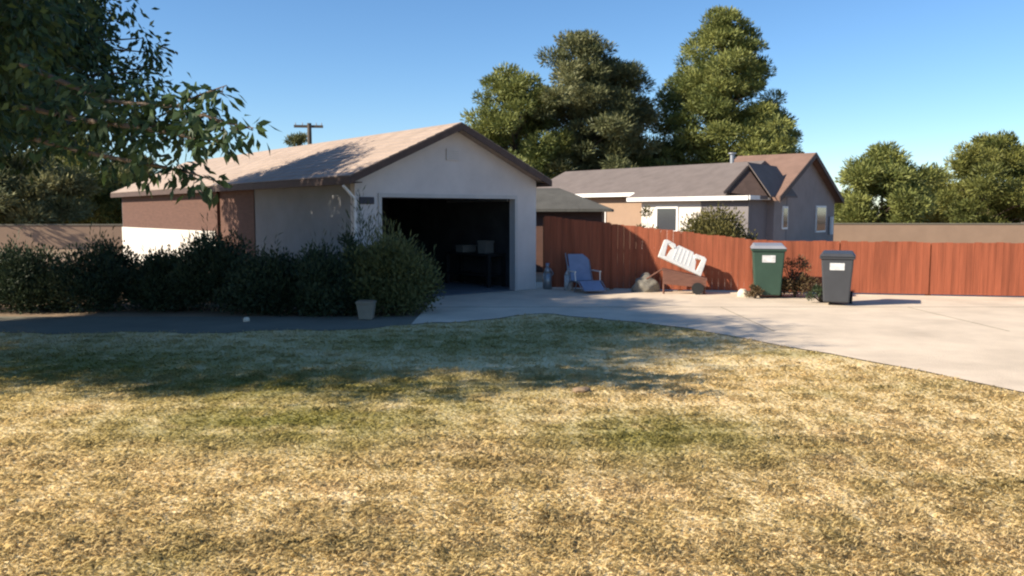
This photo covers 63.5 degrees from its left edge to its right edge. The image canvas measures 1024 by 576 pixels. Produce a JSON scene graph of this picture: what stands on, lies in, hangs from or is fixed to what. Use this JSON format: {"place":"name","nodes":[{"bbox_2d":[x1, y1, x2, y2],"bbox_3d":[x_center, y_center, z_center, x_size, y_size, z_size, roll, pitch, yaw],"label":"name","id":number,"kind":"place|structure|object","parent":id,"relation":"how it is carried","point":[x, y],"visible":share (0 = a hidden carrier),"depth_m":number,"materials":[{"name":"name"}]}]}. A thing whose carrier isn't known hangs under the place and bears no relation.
{"place":"outdoors","nodes":[
{"label":"outdoors","id":0,"kind":"place"},
{"bbox_2d":[0,317,416,333],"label":"path","id":1,"kind":"structure","parent":0,"point":[55,325],"depth_m":13.10,"materials":[{"name":"concrete"}]},
{"bbox_2d":[243,317,249,321],"bbox_3d":[-4.335,0.515,13.477,0.100,0.088,0.103,2,6,24],"label":"pebble","id":2,"kind":"object","parent":1,"relation":"on","point":[246,319],"visible":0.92,"depth_m":13.45,"materials":[{"name":"stone"}]},
{"bbox_2d":[355,300,376,319],"bbox_3d":[-2.425,0.361,13.753,0.310,0.306,0.310,0,5,0],"label":"plant pot","id":3,"kind":"object","parent":1,"relation":"on","point":[365,309],"visible":1,"depth_m":13.63,"materials":[{"name":"grey ceramic"}]},
{"bbox_2d":[0,313,1023,575],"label":"lawn","id":4,"kind":"structure","parent":0,"point":[506,348],"depth_m":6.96,"materials":[{"name":"plant"}]},
{"bbox_2d":[0,0,100,156],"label":"shade tree","id":5,"kind":"object","parent":4,"relation":"on","point":[74,33],"visible":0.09,"depth_m":12.73,"materials":[{"name":"green plant"}]},
{"bbox_2d":[0,0,280,210],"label":"shade tree","id":6,"kind":"object","parent":4,"relation":"on","point":[17,30],"visible":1,"depth_m":7.68,"materials":[{"name":"green plant"}]},
{"bbox_2d":[572,386,590,392],"bbox_3d":[0.687,1.006,8.181,0.191,0.064,0.127,0,5,0],"label":"turf clod","id":7,"kind":"object","parent":4,"relation":"on","point":[581,389],"visible":0.98,"depth_m":8.14,"materials":[{"name":"beige soil"}]},
{"bbox_2d":[0,215,1023,392],"bbox_3d":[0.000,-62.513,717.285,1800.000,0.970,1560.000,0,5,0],"label":"ground","id":8,"kind":"structure","parent":0,"point":[196,312],"depth_m":14.60,"materials":[{"name":"brown soil"}]},
{"bbox_2d":[0,223,71,314],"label":"garden shrub","id":9,"kind":"object","parent":8,"relation":"on","point":[17,278],"visible":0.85,"depth_m":14.86,"materials":[{"name":"green plant"}]},
{"bbox_2d":[0,146,102,223],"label":"distant tree","id":10,"kind":"object","parent":8,"relation":"on","point":[65,183],"visible":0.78,"depth_m":42.91,"materials":[{"name":"green plant"}]},
{"bbox_2d":[0,224,122,248],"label":"block fence","id":11,"kind":"object","parent":8,"relation":"on","point":[60,236],"depth_m":41.02,"materials":[{"name":"concrete"}]},
{"bbox_2d":[27,133,135,223],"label":"distant tree","id":12,"kind":"object","parent":8,"relation":"on","point":[109,210],"visible":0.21,"depth_m":50.89,"materials":[{"name":"green plant"}]},
{"bbox_2d":[0,0,178,184],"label":"shade tree","id":13,"kind":"object","parent":8,"relation":"on","point":[90,44],"visible":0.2,"depth_m":16.88,"materials":[{"name":"green plant"}]},
{"bbox_2d":[30,220,153,313],"bbox_3d":[-7.562,-0.400,15.241,2.251,1.695,2.046,0,5,0],"label":"garden shrub","id":14,"kind":"object","parent":8,"relation":"on","point":[97,281],"visible":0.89,"depth_m":14.87,"materials":[{"name":"green plant"}]},
{"bbox_2d":[107,154,158,223],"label":"distant tree","id":15,"kind":"object","parent":8,"relation":"on","point":[150,170],"visible":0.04,"depth_m":58.05,"materials":[{"name":"green plant"}]},
{"bbox_2d":[121,243,212,311],"bbox_3d":[-6.344,-0.213,15.326,1.871,1.296,1.664,0,5,0],"label":"garden shrub","id":16,"kind":"object","parent":8,"relation":"on","point":[154,288],"visible":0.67,"depth_m":14.91,"materials":[{"name":"green plant"}]},
{"bbox_2d":[166,211,265,311],"bbox_3d":[-5.402,-0.495,15.225,2.103,1.884,1.816,0,5,0],"label":"garden shrub","id":17,"kind":"object","parent":8,"relation":"on","point":[206,257],"visible":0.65,"depth_m":14.83,"materials":[{"name":"green plant"}]},
{"bbox_2d":[211,233,308,316],"bbox_3d":[-4.399,-0.272,14.730,1.990,1.537,1.708,0,5,0],"label":"garden shrub","id":18,"kind":"object","parent":8,"relation":"on","point":[250,286],"visible":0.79,"depth_m":14.36,"materials":[{"name":"green plant"}]},
{"bbox_2d":[283,131,306,146],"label":"distant tree","id":19,"kind":"object","parent":8,"relation":"on","point":[299,139],"visible":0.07,"depth_m":64.94,"materials":[{"name":"green plant"}]},
{"bbox_2d":[294,122,322,144],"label":"utility pole","id":20,"kind":"object","parent":8,"relation":"on","point":[309,126],"visible":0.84,"depth_m":55.19,"materials":[{"name":"brown wood"}]},
{"bbox_2d":[263,230,371,316],"bbox_3d":[-3.304,-0.274,14.514,1.866,1.588,1.685,3,6,32],"label":"garden shrub","id":21,"kind":"object","parent":8,"relation":"on","point":[317,289],"visible":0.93,"depth_m":14.19,"materials":[{"name":"green plant"}]},
{"bbox_2d":[110,122,551,296],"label":"garage house","id":22,"kind":"structure","parent":8,"relation":"on","point":[445,187],"depth_m":18.94,"materials":[{"name":"paint"}]},
{"bbox_2d":[382,197,475,199],"bbox_3d":[-2.107,-2.048,18.537,3.270,0.085,2.150,-4,7,-39],"label":"garage door","id":23,"kind":"structure","parent":22,"relation":"in","point":[382,197],"depth_m":18.73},
{"bbox_2d":[445,251,505,287],"bbox_3d":[-0.912,-0.475,20.204,0.540,0.788,1.800,-4,7,-39],"label":"workbench","id":24,"kind":"object","parent":22,"relation":"on","point":[488,275],"visible":0.99,"depth_m":19.80,"materials":[{"name":"black wood"}]},
{"bbox_2d":[455,245,476,251],"bbox_3d":[-1.133,-0.977,20.431,0.444,0.170,0.324,-4,7,-39],"label":"storage box","id":25,"kind":"object","parent":24,"relation":"on","point":[465,248],"visible":1,"depth_m":20.30,"materials":[{"name":"plastic"}]},
{"bbox_2d":[477,240,493,252],"bbox_3d":[-0.628,-0.986,19.808,0.284,0.300,0.324,-5,7,-45],"label":"storage box","id":26,"kind":"object","parent":24,"relation":"on","point":[485,246],"visible":0.99,"depth_m":19.71,"materials":[{"name":"plastic"}]},
{"bbox_2d":[336,177,386,259],"bbox_3d":[-2.696,-0.813,15.091,1.128,2.411,0.992,0,5,0],"label":"garden shrub","id":27,"kind":"object","parent":8,"relation":"on","point":[348,242],"visible":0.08,"depth_m":15.01,"materials":[{"name":"green plant"}]},
{"bbox_2d":[334,210,445,316],"bbox_3d":[-2.210,-0.437,14.671,2.105,1.901,1.883,0,5,0],"label":"garden shrub","id":28,"kind":"object","parent":8,"relation":"on","point":[395,273],"visible":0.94,"depth_m":14.33,"materials":[{"name":"green plant"}]},
{"bbox_2d":[460,62,581,178],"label":"pine tree","id":29,"kind":"object","parent":8,"relation":"on","point":[504,126],"visible":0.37,"depth_m":53.76,"materials":[{"name":"green plant"}]},
{"bbox_2d":[536,188,613,270],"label":"garden shed","id":30,"kind":"structure","parent":8,"relation":"on","point":[558,202],"depth_m":25.00,"materials":[{"name":"grey"}]},
{"bbox_2d":[508,28,663,197],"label":"pine tree","id":31,"kind":"object","parent":8,"relation":"on","point":[582,96],"visible":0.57,"depth_m":54.97,"materials":[{"name":"green plant"}]},
{"bbox_2d":[578,56,678,169],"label":"pine tree","id":32,"kind":"object","parent":8,"relation":"on","point":[637,81],"visible":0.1,"depth_m":57.70,"materials":[{"name":"green plant"}]},
{"bbox_2d":[636,205,660,258],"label":"yard shrub","id":33,"kind":"object","parent":8,"relation":"on","point":[645,210],"visible":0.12,"depth_m":27.40,"materials":[{"name":"green plant"}]},
{"bbox_2d":[645,144,692,166],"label":"pine tree","id":34,"kind":"object","parent":8,"relation":"on","point":[678,158],"depth_m":59.37,"materials":[{"name":"green plant"}]},
{"bbox_2d":[633,5,799,166],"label":"pine tree","id":35,"kind":"object","parent":8,"relation":"on","point":[711,88],"visible":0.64,"depth_m":57.15,"materials":[{"name":"green plant"}]},
{"bbox_2d":[680,201,757,267],"bbox_3d":[6.340,-1.616,25.990,2.741,2.270,2.607,-4,7,-38],"label":"rounded bush","id":36,"kind":"object","parent":8,"relation":"on","point":[723,225],"visible":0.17,"depth_m":25.60,"materials":[{"name":"green plant"}]},
{"bbox_2d":[735,99,804,156],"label":"pine tree","id":37,"kind":"object","parent":8,"relation":"on","point":[799,132],"visible":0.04,"depth_m":61.14,"materials":[{"name":"green plant"}]},
{"bbox_2d":[834,140,948,222],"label":"distant tree","id":38,"kind":"object","parent":8,"relation":"on","point":[894,179],"visible":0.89,"depth_m":50.04,"materials":[{"name":"green plant"}]},
{"bbox_2d":[833,223,1023,242],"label":"block fence","id":39,"kind":"object","parent":8,"relation":"on","point":[946,232],"depth_m":45.24,"materials":[{"name":"concrete"}]},
{"bbox_2d":[917,168,978,222],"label":"distant tree","id":40,"kind":"object","parent":8,"relation":"on","point":[941,218],"visible":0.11,"depth_m":73.11,"materials":[{"name":"green plant"}]},
{"bbox_2d":[921,129,1023,222],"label":"distant tree","id":41,"kind":"object","parent":8,"relation":"on","point":[989,170],"visible":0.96,"depth_m":58.05,"materials":[{"name":"green plant"}]},
{"bbox_2d":[11,0,1023,207],"label":"sky","id":42,"kind":"structure","parent":0,"point":[926,77],"materials":[{"name":"blue"}]},
{"bbox_2d":[536,152,843,249],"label":"neighbor house","id":43,"kind":"structure","parent":0,"point":[786,197],"depth_m":34.55,"materials":[{"name":"grey paint"}]},
{"bbox_2d":[655,207,677,230],"bbox_3d":[6.403,-2.840,34.221,0.057,1.040,1.159,-4,7,-40],"label":"window","id":44,"kind":"structure","parent":43,"relation":"in","point":[666,217],"depth_m":34.17,"materials":[{"name":"grey glass"}]},
{"bbox_2d":[781,206,787,228],"bbox_3d":[10.814,-2.783,32.752,0.057,0.910,0.610,4,7,38],"label":"window","id":45,"kind":"structure","parent":43,"relation":"in","point":[784,220],"depth_m":32.66,"materials":[{"name":"clear glass"}]},
{"bbox_2d":[815,206,826,232],"bbox_3d":[13.555,-3.026,36.282,0.057,1.160,1.360,4,7,38],"label":"window","id":46,"kind":"structure","parent":43,"relation":"in","point":[820,211],"depth_m":36.17,"materials":[{"name":"clear glass"}]},
{"bbox_2d":[412,282,1023,391],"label":"driveway","id":47,"kind":"structure","parent":0,"point":[890,329],"depth_m":13.81,"materials":[{"name":"concrete"}]},
{"bbox_2d":[543,263,552,288],"bbox_3d":[0.828,-0.276,19.172,0.213,0.600,0.200,-4,7,-41],"label":"gas cylinder","id":48,"kind":"object","parent":47,"relation":"on","point":[547,277],"visible":1,"depth_m":19.10,"materials":[{"name":"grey metal"}]},
{"bbox_2d":[564,266,572,289],"bbox_3d":[1.305,-0.234,18.982,0.212,0.550,0.200,-4,7,-41],"label":"plastic jug","id":49,"kind":"object","parent":47,"relation":"on","point":[566,281],"visible":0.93,"depth_m":18.91,"materials":[{"name":"blue plastic"}]},
{"bbox_2d":[565,253,606,291],"bbox_3d":[1.649,-0.341,18.578,0.650,0.856,1.178,-1,5,-16],"label":"lounge chair","id":50,"kind":"object","parent":47,"relation":"on","point":[579,270],"visible":1,"depth_m":18.88,"materials":[{"name":"blue fabric"}]},
{"bbox_2d":[631,272,659,291],"bbox_3d":[2.986,-0.123,18.548,0.643,0.449,0.409,0,5,0],"label":"boulder","id":51,"kind":"object","parent":47,"relation":"on","point":[642,283],"visible":0.82,"depth_m":18.42,"materials":[{"name":"grey stone"}]},
{"bbox_2d":[646,267,706,294],"bbox_3d":[3.602,-0.159,18.158,1.310,0.550,0.542,1,5,10],"label":"garden cart","id":52,"kind":"object","parent":47,"relation":"on","point":[680,278],"visible":1,"depth_m":17.92,"materials":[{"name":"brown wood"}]},
{"bbox_2d":[658,240,706,275],"bbox_3d":[3.735,-0.656,18.130,1.104,0.802,0.290,0,5,0],"label":"notched panel","id":53,"kind":"object","parent":52,"relation":"on","point":[681,257],"visible":1,"depth_m":18.11,"materials":[{"name":"white plastic"}]},
{"bbox_2d":[737,289,747,296],"bbox_3d":[4.878,0.107,17.448,0.243,0.187,0.207,0,5,0],"label":"pale stone","id":54,"kind":"object","parent":47,"relation":"on","point":[740,292],"visible":0.65,"depth_m":17.39,"materials":[{"name":"white stone"}]},
{"bbox_2d":[744,284,764,297],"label":"ground plant","id":55,"kind":"object","parent":47,"relation":"on","point":[755,291],"visible":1,"depth_m":17.05,"materials":[{"name":"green plant"}]},
{"bbox_2d":[750,243,786,295],"bbox_3d":[5.353,-0.374,17.320,0.699,1.129,0.830,1,5,14],"label":"wheeled bin","id":56,"kind":"object","parent":47,"relation":"on","point":[768,262],"visible":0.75,"depth_m":16.99,"materials":[{"name":"green plastic"}]},
{"bbox_2d":[543,216,1023,295],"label":"board fence","id":57,"kind":"object","parent":47,"relation":"on","point":[951,268],"visible":0.79,"depth_m":18.16,"materials":[{"name":"red wood"}]},
{"bbox_2d":[781,255,821,296],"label":"dry shrub","id":58,"kind":"object","parent":47,"relation":"on","point":[799,280],"visible":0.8,"depth_m":17.16,"materials":[{"name":"brown plant"}]},
{"bbox_2d":[805,284,832,302],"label":"ground plant","id":59,"kind":"object","parent":47,"relation":"on","point":[818,291],"visible":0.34,"depth_m":16.22,"materials":[{"name":"green plant"}]},
{"bbox_2d":[820,250,855,302],"bbox_3d":[6.269,-0.200,15.944,0.639,1.029,0.790,2,6,22],"label":"wheeled bin","id":60,"kind":"object","parent":47,"relation":"on","point":[837,268],"visible":0.98,"depth_m":15.65,"materials":[{"name":"grey plastic"}]},
{"bbox_2d":[721,307,1006,330],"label":"driveway joints","id":61,"kind":"object","parent":47,"relation":"on","point":[909,307],"visible":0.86,"depth_m":13.65,"materials":[{"name":"concrete"}]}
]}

